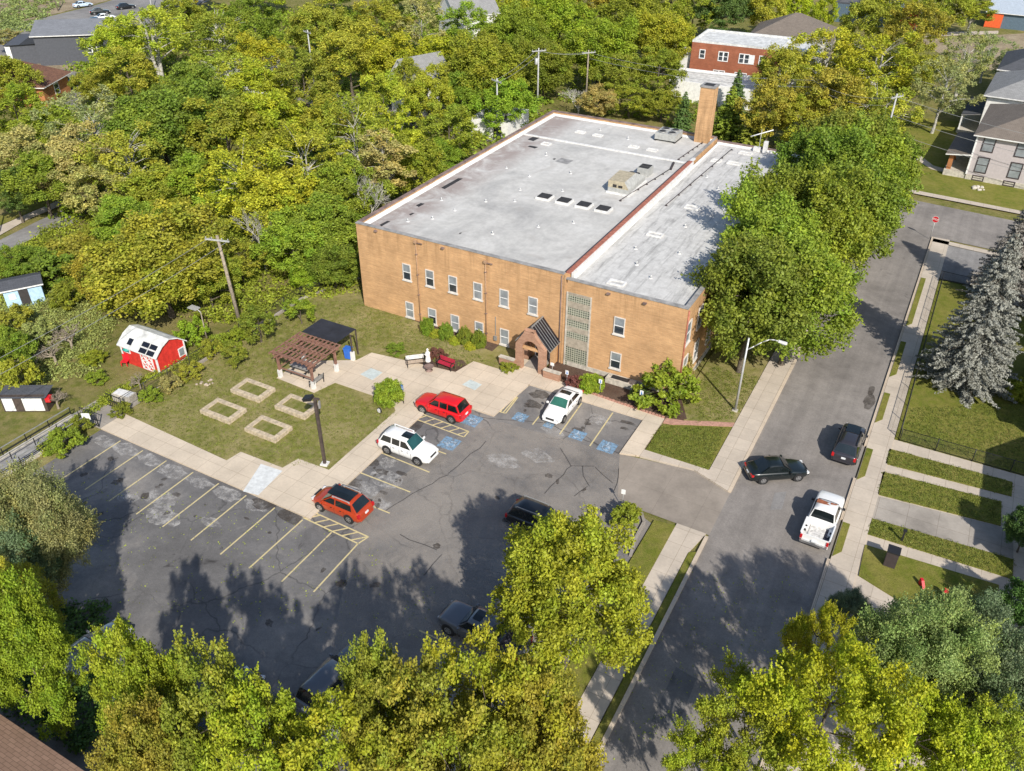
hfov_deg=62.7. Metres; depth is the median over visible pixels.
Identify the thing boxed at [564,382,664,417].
brick edging
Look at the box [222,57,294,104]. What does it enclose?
woodland tree
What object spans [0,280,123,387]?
undergrowth
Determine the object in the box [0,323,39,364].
tree
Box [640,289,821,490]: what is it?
sidewalk
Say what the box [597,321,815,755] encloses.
kerb
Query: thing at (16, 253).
tree
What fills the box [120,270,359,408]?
chain link fence
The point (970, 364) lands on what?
blue spruce
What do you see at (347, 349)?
recycling bin
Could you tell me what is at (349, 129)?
woodland tree
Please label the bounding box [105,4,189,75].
woodland tree
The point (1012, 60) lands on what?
clapboard house
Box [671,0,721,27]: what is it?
tree
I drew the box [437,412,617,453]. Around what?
accessible stall marks
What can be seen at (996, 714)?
locust tree
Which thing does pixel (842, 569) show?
sidewalk
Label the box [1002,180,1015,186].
window
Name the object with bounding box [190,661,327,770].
maple tree
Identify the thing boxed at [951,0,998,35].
tree
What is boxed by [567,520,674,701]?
lawn
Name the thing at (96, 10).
parked car
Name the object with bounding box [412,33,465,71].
woodland tree
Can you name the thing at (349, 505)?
parked crossover
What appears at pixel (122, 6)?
parked car
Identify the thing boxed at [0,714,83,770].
brown shingle house
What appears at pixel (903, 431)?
chain link fence
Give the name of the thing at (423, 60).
clapboard house
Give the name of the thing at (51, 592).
tree
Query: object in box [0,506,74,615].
tree
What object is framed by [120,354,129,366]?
garden chair
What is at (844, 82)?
tree
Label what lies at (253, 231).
woodland tree
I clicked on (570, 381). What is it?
shrub
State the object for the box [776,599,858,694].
locust tree
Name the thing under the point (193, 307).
yard light
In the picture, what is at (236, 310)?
utility pole
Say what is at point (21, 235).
road
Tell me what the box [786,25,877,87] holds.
tree
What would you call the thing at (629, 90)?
tree
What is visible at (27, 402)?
door panel
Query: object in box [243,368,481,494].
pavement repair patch
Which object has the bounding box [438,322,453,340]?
bush
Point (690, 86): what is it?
garage
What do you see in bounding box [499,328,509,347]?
window
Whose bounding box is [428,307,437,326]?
window
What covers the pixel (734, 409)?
street lamp
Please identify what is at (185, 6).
woodland tree
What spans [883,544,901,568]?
waste bin
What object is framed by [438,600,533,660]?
parked pickup
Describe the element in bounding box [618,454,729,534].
driveway
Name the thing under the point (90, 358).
shrub
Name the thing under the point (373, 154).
woodland tree
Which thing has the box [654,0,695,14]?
tree
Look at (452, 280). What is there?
window
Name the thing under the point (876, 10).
tree
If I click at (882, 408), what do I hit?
grass verge
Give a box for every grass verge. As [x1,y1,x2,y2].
[19,426,100,474]
[592,552,695,747]
[832,522,849,555]
[857,448,872,478]
[875,392,889,421]
[890,341,905,376]
[906,277,925,325]
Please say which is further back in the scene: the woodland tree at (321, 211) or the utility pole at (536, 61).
the utility pole at (536, 61)
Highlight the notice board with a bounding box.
[81,413,90,419]
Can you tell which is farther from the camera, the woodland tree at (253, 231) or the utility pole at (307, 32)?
the utility pole at (307, 32)
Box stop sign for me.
[930,216,938,236]
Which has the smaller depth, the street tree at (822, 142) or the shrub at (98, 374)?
the shrub at (98, 374)
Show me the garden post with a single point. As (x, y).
(904, 531)
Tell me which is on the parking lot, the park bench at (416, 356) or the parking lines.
the parking lines
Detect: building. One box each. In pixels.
[355,82,803,392]
[833,0,905,26]
[983,0,1023,30]
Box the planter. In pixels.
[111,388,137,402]
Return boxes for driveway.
[56,69,83,108]
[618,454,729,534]
[872,496,1012,557]
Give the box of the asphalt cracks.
[385,416,618,575]
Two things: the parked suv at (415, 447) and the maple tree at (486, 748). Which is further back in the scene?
the parked suv at (415, 447)
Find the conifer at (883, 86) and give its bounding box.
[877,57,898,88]
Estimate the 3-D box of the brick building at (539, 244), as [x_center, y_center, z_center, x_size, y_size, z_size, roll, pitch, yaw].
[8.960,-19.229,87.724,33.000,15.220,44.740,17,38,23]
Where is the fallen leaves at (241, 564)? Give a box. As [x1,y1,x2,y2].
[81,478,434,637]
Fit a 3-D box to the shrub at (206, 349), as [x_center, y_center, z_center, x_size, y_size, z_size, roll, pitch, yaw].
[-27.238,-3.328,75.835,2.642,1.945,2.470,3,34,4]
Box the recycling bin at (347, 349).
[343,345,352,359]
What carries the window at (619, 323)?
in the brick building at (539, 244)
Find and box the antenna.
[751,129,773,152]
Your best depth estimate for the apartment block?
149.70 m
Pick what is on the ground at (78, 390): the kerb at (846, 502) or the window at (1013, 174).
the kerb at (846, 502)
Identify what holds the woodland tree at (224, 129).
on the ground at (78, 390)
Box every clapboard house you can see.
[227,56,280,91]
[389,51,445,117]
[436,0,499,36]
[942,104,1023,188]
[956,70,1023,132]
[997,49,1023,71]
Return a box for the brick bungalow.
[0,61,71,106]
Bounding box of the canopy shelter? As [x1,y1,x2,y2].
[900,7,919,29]
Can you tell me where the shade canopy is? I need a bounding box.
[302,318,358,360]
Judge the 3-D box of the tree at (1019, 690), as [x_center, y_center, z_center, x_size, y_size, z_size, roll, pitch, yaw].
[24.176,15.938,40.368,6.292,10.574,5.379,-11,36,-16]
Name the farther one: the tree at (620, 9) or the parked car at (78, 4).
the parked car at (78, 4)
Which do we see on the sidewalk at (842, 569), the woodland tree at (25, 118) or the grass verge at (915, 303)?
the grass verge at (915, 303)
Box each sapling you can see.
[218,340,247,368]
[233,303,280,343]
[281,298,316,323]
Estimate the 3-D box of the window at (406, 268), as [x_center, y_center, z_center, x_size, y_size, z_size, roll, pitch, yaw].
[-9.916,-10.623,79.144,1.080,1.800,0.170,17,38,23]
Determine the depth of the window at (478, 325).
78.07 m
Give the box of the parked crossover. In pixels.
[311,484,374,523]
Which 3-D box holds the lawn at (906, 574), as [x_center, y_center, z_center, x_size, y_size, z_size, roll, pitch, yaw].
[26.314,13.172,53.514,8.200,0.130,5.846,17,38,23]
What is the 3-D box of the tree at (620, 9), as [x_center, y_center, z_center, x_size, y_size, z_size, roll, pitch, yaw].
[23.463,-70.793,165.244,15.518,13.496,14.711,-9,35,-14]
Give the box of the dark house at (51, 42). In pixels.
[3,17,121,65]
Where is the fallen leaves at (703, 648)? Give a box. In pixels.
[614,571,810,759]
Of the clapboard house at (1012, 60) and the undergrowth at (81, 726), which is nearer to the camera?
the undergrowth at (81, 726)
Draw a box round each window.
[8,294,16,299]
[53,82,60,93]
[178,346,184,356]
[402,263,411,282]
[405,301,414,319]
[425,269,434,288]
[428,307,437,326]
[448,275,457,294]
[450,314,459,332]
[472,281,482,301]
[475,321,483,332]
[494,127,500,137]
[498,289,509,308]
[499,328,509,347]
[527,296,537,316]
[563,291,591,370]
[608,351,621,371]
[612,316,625,337]
[682,353,688,369]
[685,318,692,347]
[692,337,699,363]
[695,303,703,330]
[699,49,705,58]
[704,328,710,345]
[718,51,728,61]
[738,53,749,63]
[971,175,983,181]
[973,156,990,173]
[980,138,996,152]
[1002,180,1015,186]
[1006,162,1023,179]
[1013,143,1023,157]
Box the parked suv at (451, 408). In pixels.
[414,391,471,423]
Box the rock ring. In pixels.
[195,378,212,385]
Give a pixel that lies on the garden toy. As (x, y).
(921, 582)
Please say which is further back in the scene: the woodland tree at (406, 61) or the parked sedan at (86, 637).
the woodland tree at (406, 61)
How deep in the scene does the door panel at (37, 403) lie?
68.76 m
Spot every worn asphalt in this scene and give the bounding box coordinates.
[96,417,607,526]
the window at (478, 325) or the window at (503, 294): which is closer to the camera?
the window at (503, 294)
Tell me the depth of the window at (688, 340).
68.85 m
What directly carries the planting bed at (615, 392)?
on the ground at (78, 390)
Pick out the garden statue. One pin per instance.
(427, 358)
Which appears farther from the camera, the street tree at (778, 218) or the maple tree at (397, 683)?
the street tree at (778, 218)
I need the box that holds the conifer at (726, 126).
[712,85,744,140]
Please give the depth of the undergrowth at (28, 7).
205.68 m
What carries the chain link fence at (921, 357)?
on the lawn at (924, 395)
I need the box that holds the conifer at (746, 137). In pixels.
[732,107,768,146]
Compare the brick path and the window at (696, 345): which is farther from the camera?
the window at (696, 345)
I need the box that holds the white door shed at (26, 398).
[0,385,55,411]
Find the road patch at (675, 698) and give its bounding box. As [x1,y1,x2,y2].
[651,491,786,732]
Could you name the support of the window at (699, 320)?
in the brick building at (539, 244)
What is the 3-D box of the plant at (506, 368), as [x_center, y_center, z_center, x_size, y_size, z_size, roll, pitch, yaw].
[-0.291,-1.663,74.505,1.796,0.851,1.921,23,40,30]
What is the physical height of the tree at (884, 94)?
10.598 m
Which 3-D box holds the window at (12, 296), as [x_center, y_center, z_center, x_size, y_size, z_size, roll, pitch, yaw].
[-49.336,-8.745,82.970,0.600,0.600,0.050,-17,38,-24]
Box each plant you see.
[386,342,405,356]
[499,361,519,373]
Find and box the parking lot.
[0,385,650,770]
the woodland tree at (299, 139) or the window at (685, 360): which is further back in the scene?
the woodland tree at (299, 139)
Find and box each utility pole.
[205,235,240,326]
[303,30,314,82]
[491,78,500,120]
[532,48,545,112]
[582,50,595,104]
[890,94,903,116]
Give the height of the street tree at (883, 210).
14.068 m
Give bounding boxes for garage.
[471,106,528,139]
[669,68,765,109]
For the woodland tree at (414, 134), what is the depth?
101.34 m
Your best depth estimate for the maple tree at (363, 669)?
33.93 m
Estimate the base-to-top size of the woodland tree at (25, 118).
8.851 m
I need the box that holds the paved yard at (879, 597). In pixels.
[802,440,1023,770]
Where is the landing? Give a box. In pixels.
[72,400,121,428]
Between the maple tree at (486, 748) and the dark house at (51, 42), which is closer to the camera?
the maple tree at (486, 748)
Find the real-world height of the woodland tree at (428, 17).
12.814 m
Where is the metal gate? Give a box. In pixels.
[79,393,123,426]
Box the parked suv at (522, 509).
[505,495,572,529]
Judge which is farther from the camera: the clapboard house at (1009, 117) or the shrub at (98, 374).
the clapboard house at (1009, 117)
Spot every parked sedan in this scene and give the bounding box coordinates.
[59,619,131,686]
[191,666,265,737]
[542,385,583,423]
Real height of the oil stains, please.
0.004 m
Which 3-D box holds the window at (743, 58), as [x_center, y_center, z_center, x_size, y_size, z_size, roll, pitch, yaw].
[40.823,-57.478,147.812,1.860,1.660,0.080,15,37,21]
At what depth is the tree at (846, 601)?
48.82 m
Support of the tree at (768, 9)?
on the ground at (78, 390)
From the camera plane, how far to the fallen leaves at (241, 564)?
54.77 m
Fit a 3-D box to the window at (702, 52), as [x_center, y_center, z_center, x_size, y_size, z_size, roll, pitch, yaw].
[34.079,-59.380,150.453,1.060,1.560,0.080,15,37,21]
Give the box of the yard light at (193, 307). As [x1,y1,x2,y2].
[187,305,206,337]
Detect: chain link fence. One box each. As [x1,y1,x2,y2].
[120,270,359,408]
[898,272,944,438]
[899,429,1023,474]
[939,270,975,286]
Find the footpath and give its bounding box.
[917,156,943,171]
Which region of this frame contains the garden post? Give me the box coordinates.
[901,529,907,540]
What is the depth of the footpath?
118.82 m
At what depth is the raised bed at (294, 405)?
69.26 m
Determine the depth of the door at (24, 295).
83.47 m
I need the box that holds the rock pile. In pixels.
[971,185,984,190]
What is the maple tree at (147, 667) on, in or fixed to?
on the ground at (78, 390)
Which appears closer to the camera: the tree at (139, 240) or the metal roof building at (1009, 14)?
the tree at (139, 240)
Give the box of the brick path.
[663,418,734,427]
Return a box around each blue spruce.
[912,232,1023,409]
[955,209,1023,321]
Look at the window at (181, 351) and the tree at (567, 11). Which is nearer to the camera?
the window at (181, 351)
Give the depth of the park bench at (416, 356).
74.81 m
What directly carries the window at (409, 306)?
in the brick building at (539, 244)
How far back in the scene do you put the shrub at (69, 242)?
89.21 m
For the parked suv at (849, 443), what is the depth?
63.75 m
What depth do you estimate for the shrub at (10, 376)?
69.77 m
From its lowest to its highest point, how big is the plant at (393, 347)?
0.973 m
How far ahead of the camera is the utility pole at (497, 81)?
123.23 m
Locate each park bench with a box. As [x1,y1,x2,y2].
[309,373,323,386]
[406,353,424,366]
[437,354,454,371]
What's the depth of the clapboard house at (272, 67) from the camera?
143.11 m
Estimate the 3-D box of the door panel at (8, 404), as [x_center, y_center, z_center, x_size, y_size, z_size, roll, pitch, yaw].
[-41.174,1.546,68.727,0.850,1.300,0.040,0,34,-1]
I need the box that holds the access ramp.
[0,407,84,476]
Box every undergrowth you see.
[0,0,65,30]
[0,9,32,40]
[0,193,360,323]
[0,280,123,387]
[0,597,123,754]
[2,0,554,222]
[36,331,252,456]
[556,25,914,145]
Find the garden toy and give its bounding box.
[918,578,924,588]
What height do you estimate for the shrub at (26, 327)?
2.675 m
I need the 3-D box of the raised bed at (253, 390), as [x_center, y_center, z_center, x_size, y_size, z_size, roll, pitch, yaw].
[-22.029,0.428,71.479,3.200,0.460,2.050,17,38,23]
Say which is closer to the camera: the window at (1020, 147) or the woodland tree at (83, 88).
the window at (1020, 147)
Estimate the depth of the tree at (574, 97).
136.49 m
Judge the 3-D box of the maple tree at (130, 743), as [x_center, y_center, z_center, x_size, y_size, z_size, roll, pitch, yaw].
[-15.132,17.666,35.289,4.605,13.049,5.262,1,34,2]
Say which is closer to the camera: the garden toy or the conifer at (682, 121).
the garden toy
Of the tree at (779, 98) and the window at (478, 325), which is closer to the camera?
the window at (478, 325)
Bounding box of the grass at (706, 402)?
[692,367,759,421]
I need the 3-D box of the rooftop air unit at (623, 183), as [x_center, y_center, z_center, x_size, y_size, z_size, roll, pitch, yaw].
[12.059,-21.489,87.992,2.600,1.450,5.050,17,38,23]
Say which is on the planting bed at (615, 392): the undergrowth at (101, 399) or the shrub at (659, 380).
the shrub at (659, 380)
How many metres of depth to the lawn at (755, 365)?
73.06 m
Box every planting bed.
[407,355,466,371]
[414,320,497,350]
[548,362,686,419]
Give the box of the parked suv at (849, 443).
[831,423,867,464]
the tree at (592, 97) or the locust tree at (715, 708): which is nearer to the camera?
the locust tree at (715, 708)
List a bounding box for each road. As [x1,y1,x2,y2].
[0,0,208,57]
[0,204,89,255]
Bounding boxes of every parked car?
[72,1,92,7]
[89,7,109,14]
[94,13,115,17]
[115,2,135,9]
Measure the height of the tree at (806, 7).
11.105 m
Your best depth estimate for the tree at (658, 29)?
151.48 m
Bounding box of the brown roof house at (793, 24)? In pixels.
[750,13,839,63]
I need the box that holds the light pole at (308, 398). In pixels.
[302,394,329,466]
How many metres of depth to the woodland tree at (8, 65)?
135.79 m
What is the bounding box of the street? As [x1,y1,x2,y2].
[294,86,1023,770]
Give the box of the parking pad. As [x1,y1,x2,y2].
[939,245,989,284]
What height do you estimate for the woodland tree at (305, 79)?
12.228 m
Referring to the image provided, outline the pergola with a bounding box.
[268,331,340,389]
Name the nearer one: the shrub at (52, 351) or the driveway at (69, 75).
the shrub at (52, 351)
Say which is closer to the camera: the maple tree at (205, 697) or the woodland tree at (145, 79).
the maple tree at (205, 697)
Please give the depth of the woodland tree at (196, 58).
127.42 m
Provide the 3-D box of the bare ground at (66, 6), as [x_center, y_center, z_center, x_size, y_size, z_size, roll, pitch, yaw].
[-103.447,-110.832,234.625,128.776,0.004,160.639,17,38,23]
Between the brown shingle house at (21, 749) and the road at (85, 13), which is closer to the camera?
the brown shingle house at (21, 749)
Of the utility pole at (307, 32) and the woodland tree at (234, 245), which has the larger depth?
the utility pole at (307, 32)
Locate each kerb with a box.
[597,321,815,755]
[623,501,644,556]
[760,237,932,770]
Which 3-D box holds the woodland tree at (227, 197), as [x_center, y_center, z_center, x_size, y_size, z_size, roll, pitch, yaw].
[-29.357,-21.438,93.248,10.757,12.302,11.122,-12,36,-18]
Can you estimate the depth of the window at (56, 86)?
143.35 m
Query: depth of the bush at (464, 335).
77.43 m
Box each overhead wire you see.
[0,237,225,373]
[498,50,588,80]
[590,53,895,105]
[892,97,1023,171]
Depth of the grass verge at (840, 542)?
57.32 m
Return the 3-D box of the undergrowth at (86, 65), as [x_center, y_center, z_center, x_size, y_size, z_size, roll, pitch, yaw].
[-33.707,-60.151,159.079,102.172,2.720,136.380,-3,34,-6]
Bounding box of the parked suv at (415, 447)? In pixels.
[376,424,438,465]
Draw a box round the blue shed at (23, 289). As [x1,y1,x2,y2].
[0,272,45,307]
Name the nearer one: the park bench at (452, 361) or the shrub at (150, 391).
the shrub at (150, 391)
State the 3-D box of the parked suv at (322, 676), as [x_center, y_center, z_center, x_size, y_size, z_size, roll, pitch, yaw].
[-9.945,16.344,47.066,2.290,1.824,4.885,20,39,26]
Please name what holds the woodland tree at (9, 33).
on the ground at (78, 390)
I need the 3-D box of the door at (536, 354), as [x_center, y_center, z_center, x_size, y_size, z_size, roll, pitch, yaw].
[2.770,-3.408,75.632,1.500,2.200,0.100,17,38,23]
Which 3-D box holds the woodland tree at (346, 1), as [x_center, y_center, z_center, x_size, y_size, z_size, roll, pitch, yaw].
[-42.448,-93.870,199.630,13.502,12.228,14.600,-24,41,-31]
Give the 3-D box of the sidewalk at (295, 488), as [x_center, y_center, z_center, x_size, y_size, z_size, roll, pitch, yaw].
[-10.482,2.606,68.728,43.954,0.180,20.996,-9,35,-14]
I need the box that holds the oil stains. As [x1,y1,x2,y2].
[81,388,874,630]
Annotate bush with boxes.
[373,377,404,408]
[420,317,433,335]
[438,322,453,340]
[456,325,471,344]
[471,329,486,348]
[578,373,604,393]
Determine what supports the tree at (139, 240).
on the ground at (78, 390)
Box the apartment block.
[679,29,826,94]
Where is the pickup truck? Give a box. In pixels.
[799,490,845,550]
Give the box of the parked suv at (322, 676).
[292,643,362,716]
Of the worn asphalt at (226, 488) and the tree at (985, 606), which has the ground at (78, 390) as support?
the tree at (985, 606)
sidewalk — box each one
[0,200,61,234]
[101,353,664,519]
[573,523,705,747]
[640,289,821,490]
[763,237,949,770]
[910,190,1020,253]
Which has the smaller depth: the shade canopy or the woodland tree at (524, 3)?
the shade canopy
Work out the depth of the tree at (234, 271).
81.35 m
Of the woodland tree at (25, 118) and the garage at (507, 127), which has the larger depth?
the garage at (507, 127)
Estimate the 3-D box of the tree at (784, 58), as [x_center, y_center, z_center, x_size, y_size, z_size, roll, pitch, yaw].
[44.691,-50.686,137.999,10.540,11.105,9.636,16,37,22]
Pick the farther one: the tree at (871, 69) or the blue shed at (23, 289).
the tree at (871, 69)
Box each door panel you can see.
[1,399,16,410]
[21,398,34,410]
[30,398,44,410]
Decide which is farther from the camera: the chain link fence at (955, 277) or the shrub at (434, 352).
the chain link fence at (955, 277)
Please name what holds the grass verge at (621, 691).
on the ground at (78, 390)
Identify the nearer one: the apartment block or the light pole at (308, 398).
the light pole at (308, 398)
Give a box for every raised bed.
[200,398,246,424]
[230,378,275,402]
[244,415,292,442]
[274,393,318,419]
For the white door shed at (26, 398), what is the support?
on the ground at (78, 390)
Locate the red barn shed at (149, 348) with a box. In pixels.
[116,324,186,372]
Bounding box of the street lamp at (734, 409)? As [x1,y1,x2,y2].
[732,338,786,412]
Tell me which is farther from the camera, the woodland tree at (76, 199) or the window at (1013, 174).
the window at (1013, 174)
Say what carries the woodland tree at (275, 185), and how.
on the ground at (78, 390)
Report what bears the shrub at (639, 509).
on the ground at (78, 390)
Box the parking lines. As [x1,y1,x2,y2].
[62,397,612,644]
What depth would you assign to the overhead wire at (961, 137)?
109.07 m
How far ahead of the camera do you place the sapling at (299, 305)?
79.84 m
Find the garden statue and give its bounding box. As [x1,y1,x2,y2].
[424,348,432,364]
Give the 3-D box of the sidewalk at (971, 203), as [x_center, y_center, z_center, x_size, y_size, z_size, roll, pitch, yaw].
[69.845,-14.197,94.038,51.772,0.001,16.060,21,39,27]
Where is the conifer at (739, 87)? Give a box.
[722,70,747,116]
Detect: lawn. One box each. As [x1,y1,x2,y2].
[0,198,56,224]
[124,274,514,469]
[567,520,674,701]
[646,425,731,469]
[682,318,775,422]
[859,545,998,611]
[868,518,1013,578]
[878,472,1001,525]
[880,113,1023,210]
[886,449,1011,496]
[895,280,1023,475]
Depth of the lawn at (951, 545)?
56.57 m
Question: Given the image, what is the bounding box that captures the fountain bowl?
[424,363,433,371]
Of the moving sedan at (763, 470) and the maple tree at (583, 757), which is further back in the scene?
the moving sedan at (763, 470)
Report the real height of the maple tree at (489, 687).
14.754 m
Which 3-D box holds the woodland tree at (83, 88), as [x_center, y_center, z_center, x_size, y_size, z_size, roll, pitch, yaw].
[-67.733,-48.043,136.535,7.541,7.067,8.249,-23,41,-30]
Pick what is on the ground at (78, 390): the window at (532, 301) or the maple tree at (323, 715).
the maple tree at (323, 715)
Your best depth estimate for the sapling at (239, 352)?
73.61 m
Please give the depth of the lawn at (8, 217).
103.46 m
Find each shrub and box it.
[0,302,33,337]
[0,354,45,391]
[21,247,79,288]
[21,316,57,346]
[33,337,63,364]
[43,426,88,458]
[44,231,96,263]
[47,280,91,310]
[49,390,66,408]
[50,321,79,349]
[68,416,94,432]
[78,349,108,366]
[83,368,108,385]
[106,401,132,419]
[128,373,141,389]
[137,385,164,402]
[157,374,183,394]
[172,314,209,349]
[172,359,204,383]
[197,338,222,359]
[209,332,234,347]
[224,325,246,344]
[429,328,439,338]
[430,347,448,359]
[448,335,460,345]
[463,341,475,350]
[564,375,581,387]
[609,500,639,530]
[625,502,642,522]
[628,358,701,417]
[628,386,653,406]
[685,352,694,375]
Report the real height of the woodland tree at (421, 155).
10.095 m
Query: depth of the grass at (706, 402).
71.93 m
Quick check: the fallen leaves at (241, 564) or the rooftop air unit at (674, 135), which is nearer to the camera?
the fallen leaves at (241, 564)
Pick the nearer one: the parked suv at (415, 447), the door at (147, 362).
the parked suv at (415, 447)
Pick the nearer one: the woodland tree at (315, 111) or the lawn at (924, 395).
the lawn at (924, 395)
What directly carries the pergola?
on the sidewalk at (295, 488)
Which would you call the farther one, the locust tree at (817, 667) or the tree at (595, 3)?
the tree at (595, 3)
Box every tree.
[0,28,24,44]
[0,54,46,107]
[0,81,52,133]
[0,122,54,194]
[0,149,83,217]
[0,165,44,222]
[0,243,53,278]
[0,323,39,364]
[0,451,105,605]
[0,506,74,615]
[0,555,67,646]
[0,564,89,741]
[7,103,81,149]
[25,117,116,209]
[29,84,146,169]
[57,246,142,305]
[59,161,132,215]
[65,222,115,249]
[67,70,118,110]
[69,118,170,199]
[74,612,213,770]
[76,12,143,78]
[79,194,234,322]
[81,684,203,770]
[86,44,166,96]
[88,194,163,242]
[98,70,222,174]
[98,161,209,213]
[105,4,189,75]
[147,0,217,51]
[147,625,284,770]
[148,59,242,111]
[156,151,240,225]
[163,244,243,307]
[170,2,261,78]
[176,93,284,191]
[186,51,266,117]
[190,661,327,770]
[195,131,287,242]
[218,87,329,164]
[220,0,284,38]
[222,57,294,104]
[222,159,321,247]
[222,235,267,285]
[232,211,278,271]
[235,30,293,79]
[249,203,326,276]
[256,685,396,770]
[261,0,285,4]
[265,118,351,196]
[269,47,340,108]
[280,190,361,259]
[284,0,352,54]
[288,259,330,287]
[292,92,363,161]
[295,238,360,287]
[297,153,397,241]
[312,18,389,98]
[319,93,388,165]
[323,0,350,9]
[334,626,418,770]
[339,643,491,770]
[344,168,390,214]
[350,0,413,44]
[353,128,417,204]
[355,29,416,81]
[355,68,419,129]
[374,691,548,770]
[375,114,432,194]
[390,0,446,47]
[391,0,431,12]
[392,54,428,103]
[393,129,447,193]
[404,60,456,137]
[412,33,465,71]
[415,615,578,770]
[416,99,484,161]
[429,136,465,171]
[435,0,489,41]
[435,69,490,118]
[436,27,529,104]
[456,645,608,770]
[466,77,547,128]
[478,0,552,65]
[485,503,655,687]
[495,0,537,9]
[511,31,574,101]
[526,0,598,49]
[559,89,586,113]
[562,12,641,87]
[574,0,614,18]
[574,81,618,116]
[588,51,656,102]
[593,0,663,48]
[607,83,656,117]
[630,88,693,121]
[632,2,697,76]
[634,44,687,90]
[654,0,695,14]
[660,712,746,770]
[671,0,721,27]
[680,226,822,372]
[684,646,819,770]
[693,0,755,30]
[718,171,831,329]
[722,629,941,770]
[729,157,836,249]
[732,225,866,365]
[733,72,804,140]
[740,0,787,26]
[749,42,816,93]
[757,159,889,273]
[768,92,832,142]
[771,121,880,182]
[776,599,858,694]
[778,0,820,15]
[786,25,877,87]
[789,106,888,153]
[800,66,888,122]
[806,134,914,275]
[808,115,930,228]
[811,0,839,24]
[825,586,874,634]
[826,29,922,108]
[835,668,1016,770]
[837,583,1014,760]
[839,0,908,54]
[844,76,926,133]
[849,108,928,195]
[880,0,917,25]
[881,40,948,111]
[882,0,956,51]
[908,52,986,133]
[914,586,1023,755]
[916,687,1023,770]
[920,0,980,33]
[939,23,1000,101]
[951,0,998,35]
[959,648,1023,770]
[962,31,1016,82]
[995,44,1022,62]
[996,576,1023,628]
[1002,503,1023,552]
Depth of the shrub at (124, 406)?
68.30 m
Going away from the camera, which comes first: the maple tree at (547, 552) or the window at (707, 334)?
the maple tree at (547, 552)
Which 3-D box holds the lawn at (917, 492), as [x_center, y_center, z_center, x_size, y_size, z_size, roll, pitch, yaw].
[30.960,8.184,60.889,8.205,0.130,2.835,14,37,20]
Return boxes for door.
[18,289,30,304]
[140,354,154,371]
[535,344,549,359]
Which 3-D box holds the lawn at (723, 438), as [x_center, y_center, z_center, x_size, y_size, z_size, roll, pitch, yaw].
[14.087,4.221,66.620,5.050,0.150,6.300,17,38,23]
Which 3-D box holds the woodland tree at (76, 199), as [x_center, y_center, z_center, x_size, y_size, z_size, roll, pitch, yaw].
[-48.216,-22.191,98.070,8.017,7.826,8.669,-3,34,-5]
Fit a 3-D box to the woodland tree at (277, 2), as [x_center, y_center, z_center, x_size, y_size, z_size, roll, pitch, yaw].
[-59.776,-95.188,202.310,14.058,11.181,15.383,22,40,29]
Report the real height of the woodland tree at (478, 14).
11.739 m
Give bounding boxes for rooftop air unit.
[606,170,646,196]
[637,163,653,176]
[654,127,682,143]
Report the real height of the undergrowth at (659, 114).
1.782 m
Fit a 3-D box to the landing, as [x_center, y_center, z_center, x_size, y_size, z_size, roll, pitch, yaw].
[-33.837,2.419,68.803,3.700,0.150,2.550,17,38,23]
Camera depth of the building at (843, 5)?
200.25 m
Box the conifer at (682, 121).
[672,91,693,131]
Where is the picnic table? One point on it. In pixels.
(298, 365)
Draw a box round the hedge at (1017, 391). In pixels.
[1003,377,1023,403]
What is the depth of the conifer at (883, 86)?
152.24 m
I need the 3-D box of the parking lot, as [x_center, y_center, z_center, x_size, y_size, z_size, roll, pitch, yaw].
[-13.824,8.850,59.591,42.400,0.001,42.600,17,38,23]
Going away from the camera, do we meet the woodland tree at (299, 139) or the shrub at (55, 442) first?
the shrub at (55, 442)
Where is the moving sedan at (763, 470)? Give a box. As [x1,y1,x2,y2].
[744,455,808,484]
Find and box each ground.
[0,0,106,72]
[0,0,1023,740]
[923,31,1023,71]
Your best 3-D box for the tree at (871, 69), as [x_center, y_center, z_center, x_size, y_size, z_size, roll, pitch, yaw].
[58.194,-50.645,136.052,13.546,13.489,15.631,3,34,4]
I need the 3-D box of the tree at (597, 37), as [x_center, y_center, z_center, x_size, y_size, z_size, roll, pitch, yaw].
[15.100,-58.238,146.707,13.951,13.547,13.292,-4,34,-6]
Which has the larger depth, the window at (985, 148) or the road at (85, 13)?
the road at (85, 13)
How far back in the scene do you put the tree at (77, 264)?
79.26 m
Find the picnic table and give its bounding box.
[288,362,316,378]
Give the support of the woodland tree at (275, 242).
on the ground at (78, 390)
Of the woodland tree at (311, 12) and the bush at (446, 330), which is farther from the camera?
the woodland tree at (311, 12)
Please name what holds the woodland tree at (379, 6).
on the ground at (78, 390)
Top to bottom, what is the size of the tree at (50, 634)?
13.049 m

